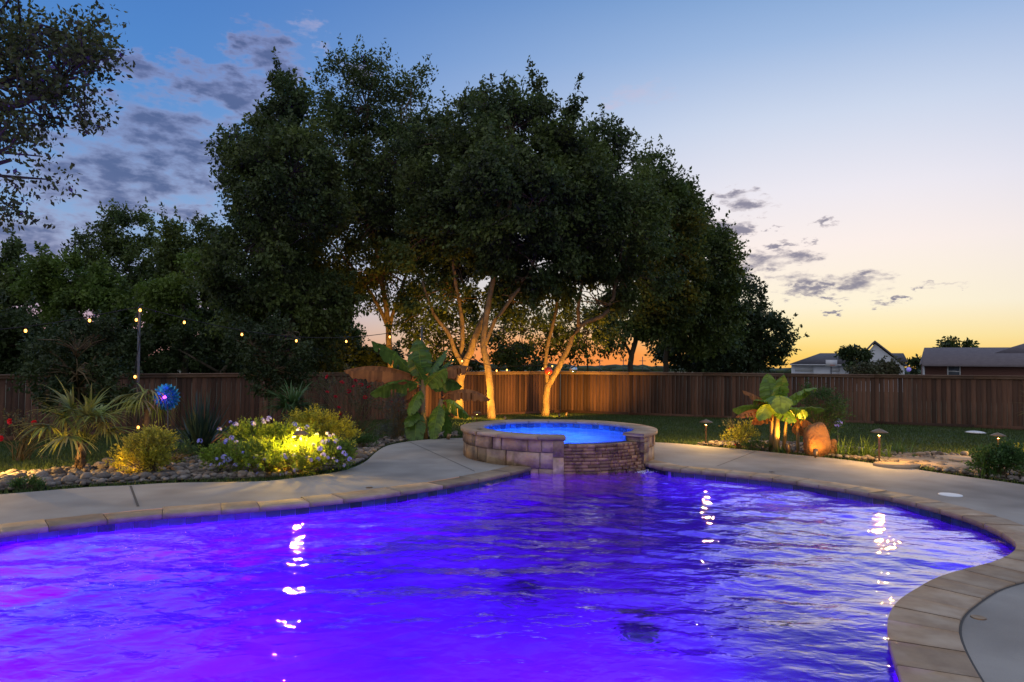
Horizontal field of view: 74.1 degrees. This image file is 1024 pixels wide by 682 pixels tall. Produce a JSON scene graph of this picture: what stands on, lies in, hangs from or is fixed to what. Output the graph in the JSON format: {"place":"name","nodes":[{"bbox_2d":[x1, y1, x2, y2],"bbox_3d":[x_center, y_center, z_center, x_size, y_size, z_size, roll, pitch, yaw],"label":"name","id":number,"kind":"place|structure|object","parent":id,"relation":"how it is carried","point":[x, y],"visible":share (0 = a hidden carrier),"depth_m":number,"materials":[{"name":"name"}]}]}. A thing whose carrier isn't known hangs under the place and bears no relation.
{"place":"outdoors","nodes":[
{"label":"outdoors","id":0,"kind":"place"},
{"bbox_2d":[0,470,1013,681],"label":"pool water","id":1,"kind":"structure","parent":0,"point":[635,576],"depth_m":4.83,"materials":[{"name":"blue liquid"}]},
{"bbox_2d":[0,368,1023,493],"bbox_3d":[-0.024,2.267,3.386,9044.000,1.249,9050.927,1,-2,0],"label":"ground","id":2,"kind":"structure","parent":0,"point":[917,446],"depth_m":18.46,"materials":[{"name":"green plant"}]},
{"bbox_2d":[0,408,64,460],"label":"rose bush","id":3,"kind":"object","parent":2,"relation":"on","point":[17,431],"visible":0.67,"depth_m":12.02,"materials":[{"name":"green plant"}]},
{"bbox_2d":[0,229,89,392],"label":"woodland tree","id":4,"kind":"object","parent":2,"relation":"on","point":[11,253],"visible":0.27,"depth_m":33.27,"materials":[{"name":"green plant"}]},
{"bbox_2d":[0,0,135,233],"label":"overhanging tree","id":5,"kind":"object","parent":2,"relation":"on","point":[77,50],"visible":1,"depth_m":9.35,"materials":[{"name":"green plant"}]},
{"bbox_2d":[2,241,142,328],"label":"woodland tree","id":6,"kind":"object","parent":2,"relation":"on","point":[90,288],"visible":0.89,"depth_m":30.43,"materials":[{"name":"green plant"}]},
{"bbox_2d":[7,303,151,434],"bbox_3d":[-10.642,0.771,16.703,3.284,3.467,2.088,1,-2,0],"label":"shrub","id":7,"kind":"object","parent":2,"relation":"on","point":[100,373],"visible":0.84,"depth_m":16.56,"materials":[{"name":"green plant"}]},
{"bbox_2d":[0,289,158,382],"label":"woodland tree","id":8,"kind":"object","parent":2,"relation":"on","point":[12,349],"visible":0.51,"depth_m":27.50,"materials":[{"name":"green plant"}]},
{"bbox_2d":[60,196,199,344],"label":"woodland tree","id":9,"kind":"object","parent":2,"relation":"on","point":[125,251],"visible":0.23,"depth_m":39.28,"materials":[{"name":"green plant"}]},
{"bbox_2d":[135,304,142,449],"bbox_3d":[-7.503,0.731,13.632,0.095,2.959,0.064,1,-2,0],"label":"light pole","id":10,"kind":"object","parent":2,"relation":"on","point":[138,355],"visible":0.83,"depth_m":13.63,"materials":[{"name":"black metal"}]},
{"bbox_2d":[0,307,137,329],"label":"light string","id":11,"kind":"object","parent":10,"relation":"attached to","point":[68,320],"visible":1,"depth_m":12.97,"materials":[{"name":"black"}]},
{"bbox_2d":[133,311,140,423],"bbox_3d":[-7.501,0.494,13.615,0.184,2.378,0.067,1,-2,0],"label":"light string","id":12,"kind":"object","parent":10,"relation":"attached to","point":[135,362],"visible":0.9,"depth_m":13.59,"materials":[{"name":"black"}]},
{"bbox_2d":[141,307,420,337],"bbox_3d":[-5.234,-0.349,15.890,6.238,0.496,1.297,2,-2,-33],"label":"light string","id":13,"kind":"object","parent":10,"relation":"attached to","point":[277,335],"visible":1,"depth_m":15.94,"materials":[{"name":"black"}]},
{"bbox_2d":[109,383,182,429],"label":"fan palm","id":14,"kind":"object","parent":2,"relation":"on","point":[152,407],"visible":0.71,"depth_m":12.50,"materials":[{"name":"green plant"}]},
{"bbox_2d":[109,321,202,386],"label":"thicket","id":15,"kind":"object","parent":2,"relation":"on","point":[162,342],"visible":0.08,"depth_m":32.43,"materials":[{"name":"green plant"}]},
{"bbox_2d":[130,247,215,394],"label":"woodland tree","id":16,"kind":"object","parent":2,"relation":"on","point":[174,297],"visible":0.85,"depth_m":29.52,"materials":[{"name":"green plant"}]},
{"bbox_2d":[131,201,240,347],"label":"woodland tree","id":17,"kind":"object","parent":2,"relation":"on","point":[175,241],"visible":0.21,"depth_m":35.25,"materials":[{"name":"green plant"}]},
{"bbox_2d":[0,432,457,490],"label":"stone bed","id":18,"kind":"object","parent":2,"relation":"on","point":[267,475],"visible":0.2,"depth_m":8.96,"materials":[{"name":"grey gravel"}]},
{"bbox_2d":[6,473,49,490],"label":"shrub","id":19,"kind":"object","parent":18,"relation":"on","point":[33,482],"visible":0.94,"depth_m":8.00,"materials":[{"name":"green plant"}]},
{"bbox_2d":[35,471,48,476],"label":"river stone","id":20,"kind":"object","parent":18,"relation":"on","point":[42,474],"visible":0.52,"depth_m":8.90,"materials":[{"name":"grey stone"}]},
{"bbox_2d":[41,477,53,483],"bbox_3d":[-5.729,1.730,8.350,0.128,0.115,0.173,11,4,24],"label":"river stone","id":21,"kind":"object","parent":18,"relation":"on","point":[49,479],"visible":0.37,"depth_m":8.33,"materials":[{"name":"grey stone"}]},
{"bbox_2d":[51,469,65,474],"bbox_3d":[-6.299,1.821,9.422,0.155,0.091,0.184,13,1,40],"label":"river stone","id":22,"kind":"object","parent":18,"relation":"on","point":[57,471],"visible":0.77,"depth_m":9.37,"materials":[{"name":"grey stone"}]},
{"bbox_2d":[61,474,78,483],"bbox_3d":[-5.539,1.734,8.499,0.185,0.123,0.137,0,-8,-35],"label":"river stone","id":23,"kind":"object","parent":18,"relation":"on","point":[69,478],"visible":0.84,"depth_m":8.45,"materials":[{"name":"grey stone"}]},
{"bbox_2d":[9,374,141,469],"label":"fan palm","id":24,"kind":"object","parent":18,"relation":"on","point":[86,412],"visible":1,"depth_m":9.94,"materials":[{"name":"green plant"}]},
{"bbox_2d":[80,472,92,478],"bbox_3d":[-5.493,1.752,8.753,0.137,0.123,0.184,-6,-6,-17],"label":"river stone","id":25,"kind":"object","parent":18,"relation":"on","point":[86,475],"visible":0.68,"depth_m":8.70,"materials":[{"name":"grey stone"}]},
{"bbox_2d":[94,472,111,478],"bbox_3d":[-5.330,1.758,8.835,0.192,0.090,0.166,-3,3,-42],"label":"river stone","id":26,"kind":"object","parent":18,"relation":"on","point":[104,475],"visible":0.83,"depth_m":8.79,"materials":[{"name":"grey stone"}]},
{"bbox_2d":[105,421,180,474],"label":"gold shrub","id":27,"kind":"object","parent":18,"relation":"on","point":[151,453],"visible":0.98,"depth_m":9.29,"materials":[{"name":"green plant"}]},
{"bbox_2d":[138,472,152,478],"bbox_3d":[-4.800,1.760,8.887,0.180,0.084,0.155,8,4,-6],"label":"river stone","id":28,"kind":"object","parent":18,"relation":"on","point":[145,474],"visible":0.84,"depth_m":8.84,"materials":[{"name":"grey stone"}]},
{"bbox_2d":[152,383,179,430],"bbox_3d":[-6.422,1.473,12.583,0.516,1.383,0.294,1,-2,0],"label":"wind spinner","id":29,"kind":"object","parent":18,"relation":"on","point":[166,390],"visible":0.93,"depth_m":12.54,"materials":[{"name":"blue metal"}]},
{"bbox_2d":[165,439,200,461],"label":"shrub","id":30,"kind":"object","parent":18,"relation":"on","point":[180,449],"visible":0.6,"depth_m":10.73,"materials":[{"name":"green plant"}]},
{"bbox_2d":[139,389,250,456],"bbox_3d":[-5.480,1.433,11.950,2.132,1.190,1.774,1,-2,-20],"label":"yucca plant","id":31,"kind":"object","parent":18,"relation":"on","point":[198,426],"visible":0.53,"depth_m":11.81,"materials":[{"name":"green plant"}]},
{"bbox_2d":[195,415,357,475],"bbox_3d":[-3.283,1.524,9.777,2.281,0.918,2.184,1,-2,0],"label":"plumbago bush","id":32,"kind":"object","parent":18,"relation":"on","point":[262,450],"visible":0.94,"depth_m":9.35,"materials":[{"name":"green plant"}]},
{"bbox_2d":[292,430,308,474],"bbox_3d":[-2.923,1.543,9.371,0.220,0.611,0.218,1,-2,0],"label":"path light","id":33,"kind":"object","parent":18,"relation":"on","point":[301,433],"visible":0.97,"depth_m":9.33,"materials":[{"name":"brown metal"}]},
{"bbox_2d":[281,403,364,446],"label":"juniper shrub","id":34,"kind":"object","parent":18,"relation":"on","point":[333,425],"visible":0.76,"depth_m":11.56,"materials":[{"name":"green plant"}]},
{"bbox_2d":[345,433,380,446],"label":"shrub","id":35,"kind":"object","parent":18,"relation":"on","point":[363,439],"visible":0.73,"depth_m":12.54,"materials":[{"name":"green plant"}]},
{"bbox_2d":[372,392,409,439],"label":"shrub","id":36,"kind":"object","parent":18,"relation":"on","point":[396,431],"visible":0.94,"depth_m":13.78,"materials":[{"name":"green plant"}]},
{"bbox_2d":[344,339,489,440],"bbox_3d":[-1.952,1.057,13.989,3.018,2.174,1.007,1,-2,0],"label":"banana plant","id":37,"kind":"object","parent":18,"relation":"on","point":[417,365],"visible":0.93,"depth_m":13.81,"materials":[{"name":"green plant"}]},
{"bbox_2d":[154,299,334,388],"bbox_3d":[-13.035,0.431,32.871,9.197,5.771,3.473,1,-2,0],"label":"thicket","id":38,"kind":"object","parent":2,"relation":"on","point":[207,315],"visible":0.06,"depth_m":32.14,"materials":[{"name":"green plant"}]},
{"bbox_2d":[142,304,364,403],"bbox_3d":[-11.383,0.711,29.306,9.849,4.924,3.580,1,-2,0],"label":"woodland tree","id":39,"kind":"object","parent":2,"relation":"on","point":[168,363],"visible":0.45,"depth_m":28.65,"materials":[{"name":"green plant"}]},
{"bbox_2d":[224,308,321,424],"bbox_3d":[-6.746,0.816,19.104,2.573,3.487,2.087,1,-2,0],"label":"shrub","id":40,"kind":"object","parent":2,"relation":"on","point":[273,375],"visible":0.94,"depth_m":18.79,"materials":[{"name":"green plant"}]},
{"bbox_2d":[181,46,372,414],"bbox_3d":[-7.947,-3.767,24.335,6.201,13.465,7.284,1,-2,0],"label":"oak tree","id":41,"kind":"object","parent":2,"relation":"on","point":[260,159],"visible":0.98,"depth_m":22.94,"materials":[{"name":"green plant"}]},
{"bbox_2d":[0,371,561,441],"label":"wooden fence","id":42,"kind":"object","parent":2,"relation":"on","point":[518,392],"visible":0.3,"depth_m":22.05,"materials":[{"name":"brown wood"}]},
{"bbox_2d":[257,380,332,443],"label":"fan palm","id":43,"kind":"object","parent":2,"relation":"on","point":[293,398],"visible":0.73,"depth_m":14.76,"materials":[{"name":"green plant"}]},
{"bbox_2d":[243,33,443,367],"bbox_3d":[-6.700,-5.185,29.079,9.839,16.628,7.525,1,-2,0],"label":"oak tree","id":44,"kind":"object","parent":2,"relation":"on","point":[369,179],"visible":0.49,"depth_m":28.26,"materials":[{"name":"green plant"}]},
{"bbox_2d":[297,331,404,381],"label":"thicket","id":45,"kind":"object","parent":2,"relation":"on","point":[366,355],"visible":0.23,"depth_m":32.63,"materials":[{"name":"green plant"}]},
{"bbox_2d":[308,364,400,438],"bbox_3d":[-3.392,1.339,14.723,1.954,1.736,1.170,1,-2,-21],"label":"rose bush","id":46,"kind":"object","parent":2,"relation":"on","point":[357,404],"visible":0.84,"depth_m":14.65,"materials":[{"name":"green plant"}]},
{"bbox_2d":[295,304,441,365],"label":"woodland tree","id":47,"kind":"object","parent":2,"relation":"on","point":[357,330],"visible":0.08,"depth_m":35.68,"materials":[{"name":"plant"}]},
{"bbox_2d":[419,325,424,413],"bbox_3d":[-2.270,0.927,16.977,0.129,2.661,0.064,1,-2,0],"label":"light pole","id":48,"kind":"object","parent":2,"relation":"on","point":[421,340],"visible":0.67,"depth_m":16.99,"materials":[{"name":"black metal"}]},
{"bbox_2d":[423,336,553,367],"bbox_3d":[-0.615,0.345,21.750,0.680,1.023,10.050,0,-2,23],"label":"light string","id":49,"kind":"object","parent":48,"relation":"attached to","point":[480,362],"visible":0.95,"depth_m":21.35,"materials":[{"name":"black"}]},
{"bbox_2d":[392,272,494,364],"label":"sapling","id":50,"kind":"object","parent":2,"relation":"on","point":[443,337],"visible":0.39,"depth_m":30.30,"materials":[{"name":"green plant"}]},
{"bbox_2d":[375,74,536,418],"bbox_3d":[-2.183,-3.681,25.712,6.141,13.103,6.031,3,-3,-45],"label":"oak tree","id":51,"kind":"object","parent":2,"relation":"on","point":[423,231],"visible":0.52,"depth_m":24.83,"materials":[{"name":"green plant"}]},
{"bbox_2d":[396,341,549,372],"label":"woodland tree","id":52,"kind":"object","parent":2,"relation":"on","point":[474,365],"visible":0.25,"depth_m":41.60,"materials":[{"name":"green plant"}]},
{"bbox_2d":[0,438,1023,681],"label":"pool deck","id":53,"kind":"structure","parent":2,"relation":"on","point":[994,643],"depth_m":8.23,"materials":[{"name":"concrete"}]},
{"bbox_2d":[460,419,657,474],"bbox_3d":[0.773,2.534,11.466,3.307,2.162,3.303,1,-2,0],"label":"raised spa","id":54,"kind":"object","parent":53,"relation":"on","point":[555,446],"visible":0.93,"depth_m":10.31,"materials":[{"name":"stone"}]},
{"bbox_2d":[130,443,1023,681],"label":"deck joint","id":55,"kind":"object","parent":53,"relation":"on","point":[960,627],"visible":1,"depth_m":4.21,"materials":[{"name":"grey concrete"}]},
{"bbox_2d":[741,437,772,450],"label":"shrub","id":56,"kind":"object","parent":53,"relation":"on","point":[757,442],"visible":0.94,"depth_m":12.33,"materials":[{"name":"green plant"}]},
{"bbox_2d":[873,461,919,469],"bbox_3d":[5.912,1.927,10.435,0.593,0.080,0.534,-1,-3,40],"label":"flagstone","id":57,"kind":"object","parent":53,"relation":"on","point":[894,465],"visible":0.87,"depth_m":10.34,"materials":[{"name":"beige stone"}]},
{"bbox_2d":[938,492,962,496],"bbox_3d":[5.251,1.839,8.125,0.256,0.008,0.256,1,-2,0],"label":"skimmer lid","id":58,"kind":"object","parent":53,"relation":"on","point":[950,494],"visible":1,"depth_m":8.11,"materials":[{"name":"white plastic"}]},
{"bbox_2d":[970,615,986,619],"bbox_3d":[2.825,1.674,4.107,0.086,0.009,0.086,1,-2,0],"label":"deck drain","id":59,"kind":"object","parent":53,"relation":"on","point":[978,617],"visible":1,"depth_m":4.10,"materials":[{"name":"grey metal"}]},
{"bbox_2d":[429,55,608,418],"bbox_3d":[-0.139,-3.791,23.968,6.635,13.112,7.007,2,-3,-42],"label":"oak tree","id":60,"kind":"object","parent":2,"relation":"on","point":[544,228],"visible":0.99,"depth_m":23.10,"materials":[{"name":"green plant"}]},
{"bbox_2d":[470,299,567,370],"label":"sapling","id":61,"kind":"object","parent":2,"relation":"on","point":[505,355],"visible":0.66,"depth_m":32.44,"materials":[{"name":"green plant"}]},
{"bbox_2d":[141,363,920,374],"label":"woodland","id":62,"kind":"object","parent":2,"relation":"on","point":[636,368],"visible":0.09,"depth_m":335.11,"materials":[{"name":"green plant"}]},
{"bbox_2d":[535,293,630,370],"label":"sapling","id":63,"kind":"object","parent":2,"relation":"on","point":[578,344],"visible":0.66,"depth_m":32.59,"materials":[{"name":"green plant"}]},
{"bbox_2d":[498,103,690,415],"bbox_3d":[3.099,-3.154,26.503,7.472,12.249,7.948,-1,-2,35],"label":"oak tree","id":64,"kind":"object","parent":2,"relation":"on","point":[630,208],"visible":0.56,"depth_m":25.65,"materials":[{"name":"green plant"}]},
{"bbox_2d":[569,356,576,372],"bbox_3d":[2.309,0.895,25.485,0.300,0.650,0.297,1,-2,0],"label":"glass globe","id":65,"kind":"object","parent":64,"relation":"hanging from","point":[573,369],"visible":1,"depth_m":25.38,"materials":[{"name":"glass"}]},
{"bbox_2d":[594,134,721,371],"bbox_3d":[7.956,-3.753,36.108,6.379,14.872,7.577,2,-3,-36],"label":"oak tree","id":66,"kind":"object","parent":2,"relation":"on","point":[689,221],"visible":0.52,"depth_m":34.84,"materials":[{"name":"green plant"}]},
{"bbox_2d":[636,187,755,391],"bbox_3d":[10.926,-2.923,40.337,7.451,13.627,8.172,1,-2,0],"label":"oak tree","id":67,"kind":"object","parent":2,"relation":"on","point":[726,292],"visible":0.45,"depth_m":38.50,"materials":[{"name":"green plant"}]},
{"bbox_2d":[641,320,765,373],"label":"oak tree","id":68,"kind":"object","parent":2,"relation":"on","point":[741,359],"visible":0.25,"depth_m":43.38,"materials":[{"name":"green plant"}]},
{"bbox_2d":[689,267,809,400],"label":"oak tree","id":69,"kind":"object","parent":2,"relation":"on","point":[761,319],"visible":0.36,"depth_m":44.75,"materials":[{"name":"green plant"}]},
{"bbox_2d":[560,371,1023,429],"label":"wooden fence","id":70,"kind":"object","parent":2,"relation":"on","point":[963,401],"visible":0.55,"depth_m":24.95,"materials":[{"name":"brown wood"}]},
{"bbox_2d":[826,360,836,373],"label":"basketball hoop","id":71,"kind":"object","parent":2,"relation":"on","point":[831,363],"visible":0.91,"depth_m":72.35,"materials":[{"name":"grey plastic"}]},
{"bbox_2d":[790,341,908,391],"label":"white house","id":72,"kind":"structure","parent":2,"relation":"on","point":[815,364],"depth_m":76.03,"materials":[{"name":"white paint"}]},
{"bbox_2d":[795,367,812,373],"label":"garage door","id":73,"kind":"structure","parent":72,"relation":"in","point":[796,368],"depth_m":76.67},
{"bbox_2d":[830,367,839,373],"bbox_3d":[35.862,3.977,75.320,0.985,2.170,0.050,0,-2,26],"label":"garage door","id":74,"kind":"structure","parent":72,"relation":"in","point":[835,370],"depth_m":75.30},
{"bbox_2d":[833,343,874,371],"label":"garden tree","id":75,"kind":"object","parent":2,"relation":"on","point":[848,353],"visible":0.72,"depth_m":57.58,"materials":[{"name":"green plant"}]},
{"bbox_2d":[843,355,905,383],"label":"garden shrub","id":76,"kind":"object","parent":2,"relation":"on","point":[883,366],"visible":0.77,"depth_m":49.65,"materials":[{"name":"green plant"}]},
{"bbox_2d":[870,429,887,460],"bbox_3d":[5.840,1.710,10.790,0.260,0.633,0.260,1,-2,0],"label":"path light","id":77,"kind":"object","parent":2,"relation":"on","point":[878,431],"visible":0.99,"depth_m":10.78,"materials":[{"name":"brown metal"}]},
{"bbox_2d":[905,354,920,374],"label":"garden tree","id":78,"kind":"object","parent":2,"relation":"on","point":[914,362],"visible":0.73,"depth_m":79.72,"materials":[{"name":"green plant"}]},
{"bbox_2d":[933,335,979,347],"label":"garden tree","id":79,"kind":"object","parent":2,"relation":"on","point":[948,343],"visible":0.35,"depth_m":74.68,"materials":[{"name":"green plant"}]},
{"bbox_2d":[919,344,1023,402],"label":"brick house","id":80,"kind":"structure","parent":2,"relation":"on","point":[1006,361],"depth_m":48.81,"materials":[{"name":"grey"}]},
{"bbox_2d":[947,366,960,374],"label":"window","id":81,"kind":"structure","parent":80,"relation":"in","point":[951,370],"depth_m":48.49,"materials":[{"name":"grey glass"}]},
{"bbox_2d":[0,0,1023,513],"label":"sky","id":82,"kind":"structure","parent":0,"point":[868,155],"materials":[{"name":"blue"}]},
{"bbox_2d":[697,440,1023,482],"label":"gravel","id":83,"kind":"structure","parent":0,"point":[927,455],"depth_m":11.70,"materials":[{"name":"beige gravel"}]},
{"bbox_2d":[700,419,712,445],"bbox_3d":[3.821,1.826,13.368,0.260,0.569,0.260,1,-2,0],"label":"path light","id":84,"kind":"object","parent":83,"relation":"on","point":[705,421],"visible":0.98,"depth_m":13.36,"materials":[{"name":"brown metal"}]},
{"bbox_2d":[718,414,749,445],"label":"rose bush","id":85,"kind":"object","parent":83,"relation":"on","point":[729,422],"visible":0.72,"depth_m":12.88,"materials":[{"name":"green plant"}]},
{"bbox_2d":[720,418,762,449],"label":"shrub","id":86,"kind":"object","parent":83,"relation":"on","point":[735,434],"visible":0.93,"depth_m":12.70,"materials":[{"name":"green plant"}]},
{"bbox_2d":[733,373,825,453],"bbox_3d":[4.808,1.309,12.138,1.673,1.452,0.989,1,-2,0],"label":"banana plant","id":87,"kind":"object","parent":83,"relation":"on","point":[774,401],"visible":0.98,"depth_m":12.23,"materials":[{"name":"green plant"}]},
{"bbox_2d":[803,422,830,456],"bbox_3d":[5.320,1.733,11.858,0.399,0.630,0.435,1,-2,0],"label":"boulder","id":88,"kind":"object","parent":83,"relation":"on","point":[816,435],"visible":0.91,"depth_m":11.70,"materials":[{"name":"stone"}]},
{"bbox_2d":[796,377,855,436],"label":"feathery shrub","id":89,"kind":"object","parent":83,"relation":"on","point":[822,394],"visible":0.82,"depth_m":12.60,"materials":[{"name":"green plant"}]},
{"bbox_2d":[828,439,836,456],"bbox_3d":[5.616,1.889,11.927,0.173,0.345,0.228,1,-2,0],"label":"boulder","id":90,"kind":"object","parent":83,"relation":"on","point":[833,443],"visible":0.48,"depth_m":11.83,"materials":[{"name":"stone"}]},
{"bbox_2d":[828,434,852,456],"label":"grass clump","id":91,"kind":"object","parent":83,"relation":"on","point":[839,449],"visible":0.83,"depth_m":11.75,"materials":[{"name":"green plant"}]},
{"bbox_2d":[844,440,865,455],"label":"grass clump","id":92,"kind":"object","parent":83,"relation":"on","point":[851,449],"visible":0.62,"depth_m":11.82,"materials":[{"name":"green plant"}]},
{"bbox_2d":[841,435,883,456],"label":"grass clump","id":93,"kind":"object","parent":83,"relation":"on","point":[865,450],"visible":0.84,"depth_m":11.67,"materials":[{"name":"green plant"}]},
{"bbox_2d":[871,440,893,456],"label":"grass clump","id":94,"kind":"object","parent":83,"relation":"on","point":[887,453],"visible":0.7,"depth_m":11.79,"materials":[{"name":"green plant"}]},
{"bbox_2d":[886,440,913,453],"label":"grass clump","id":95,"kind":"object","parent":83,"relation":"on","point":[900,449],"visible":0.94,"depth_m":12.62,"materials":[{"name":"green plant"}]},
{"bbox_2d":[891,457,950,462],"bbox_3d":[6.694,1.994,11.131,0.939,0.080,0.750,0,-2,26],"label":"flagstone","id":96,"kind":"object","parent":83,"relation":"on","point":[900,459],"visible":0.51,"depth_m":11.21,"materials":[{"name":"beige stone"}]},
{"bbox_2d":[916,461,976,469],"bbox_3d":[6.899,1.980,10.742,0.898,0.080,0.741,1,-2,0],"label":"flagstone","id":97,"kind":"object","parent":83,"relation":"on","point":[958,465],"visible":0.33,"depth_m":10.64,"materials":[{"name":"beige stone"}]},
{"bbox_2d":[935,455,974,461],"bbox_3d":[7.864,2.073,11.847,0.811,0.080,0.601,0,-2,23],"label":"flagstone","id":98,"kind":"object","parent":83,"relation":"on","point":[959,457],"visible":0.34,"depth_m":11.84,"materials":[{"name":"beige stone"}]},
{"bbox_2d":[968,454,1008,476],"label":"grass clump","id":99,"kind":"object","parent":83,"relation":"on","point":[984,471],"visible":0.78,"depth_m":9.62,"materials":[{"name":"green plant"}]},
{"bbox_2d":[963,435,1023,478],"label":"leafy shrub","id":100,"kind":"object","parent":83,"relation":"on","point":[1013,456],"visible":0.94,"depth_m":9.63,"materials":[{"name":"green plant"}]},
{"label":"pool floor","id":101,"kind":"structure","parent":0,"visible":0},
{"bbox_2d":[38,467,971,536],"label":"pool wall","id":102,"kind":"structure","parent":101,"relation":"on","point":[669,473],"depth_m":7.35,"materials":[{"name":"tile"}]},
{"bbox_2d":[0,467,1014,549],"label":"waterline tiles","id":103,"kind":"object","parent":102,"relation":"attached to","point":[277,512],"visible":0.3,"depth_m":7.34,"materials":[{"name":"blue tile"}]},
{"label":"coping mortar","id":104,"kind":"structure","parent":102,"relation":"on","visible":0},
{"bbox_2d":[0,465,529,537],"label":"flagstone coping","id":105,"kind":"object","parent":104,"relation":"on","point":[43,525],"visible":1,"depth_m":7.04,"materials":[{"name":"stone"}]},
{"bbox_2d":[645,460,1023,681],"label":"paver coping","id":106,"kind":"object","parent":104,"relation":"on","point":[923,635],"visible":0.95,"depth_m":4.50,"materials":[{"name":"beige stone"}]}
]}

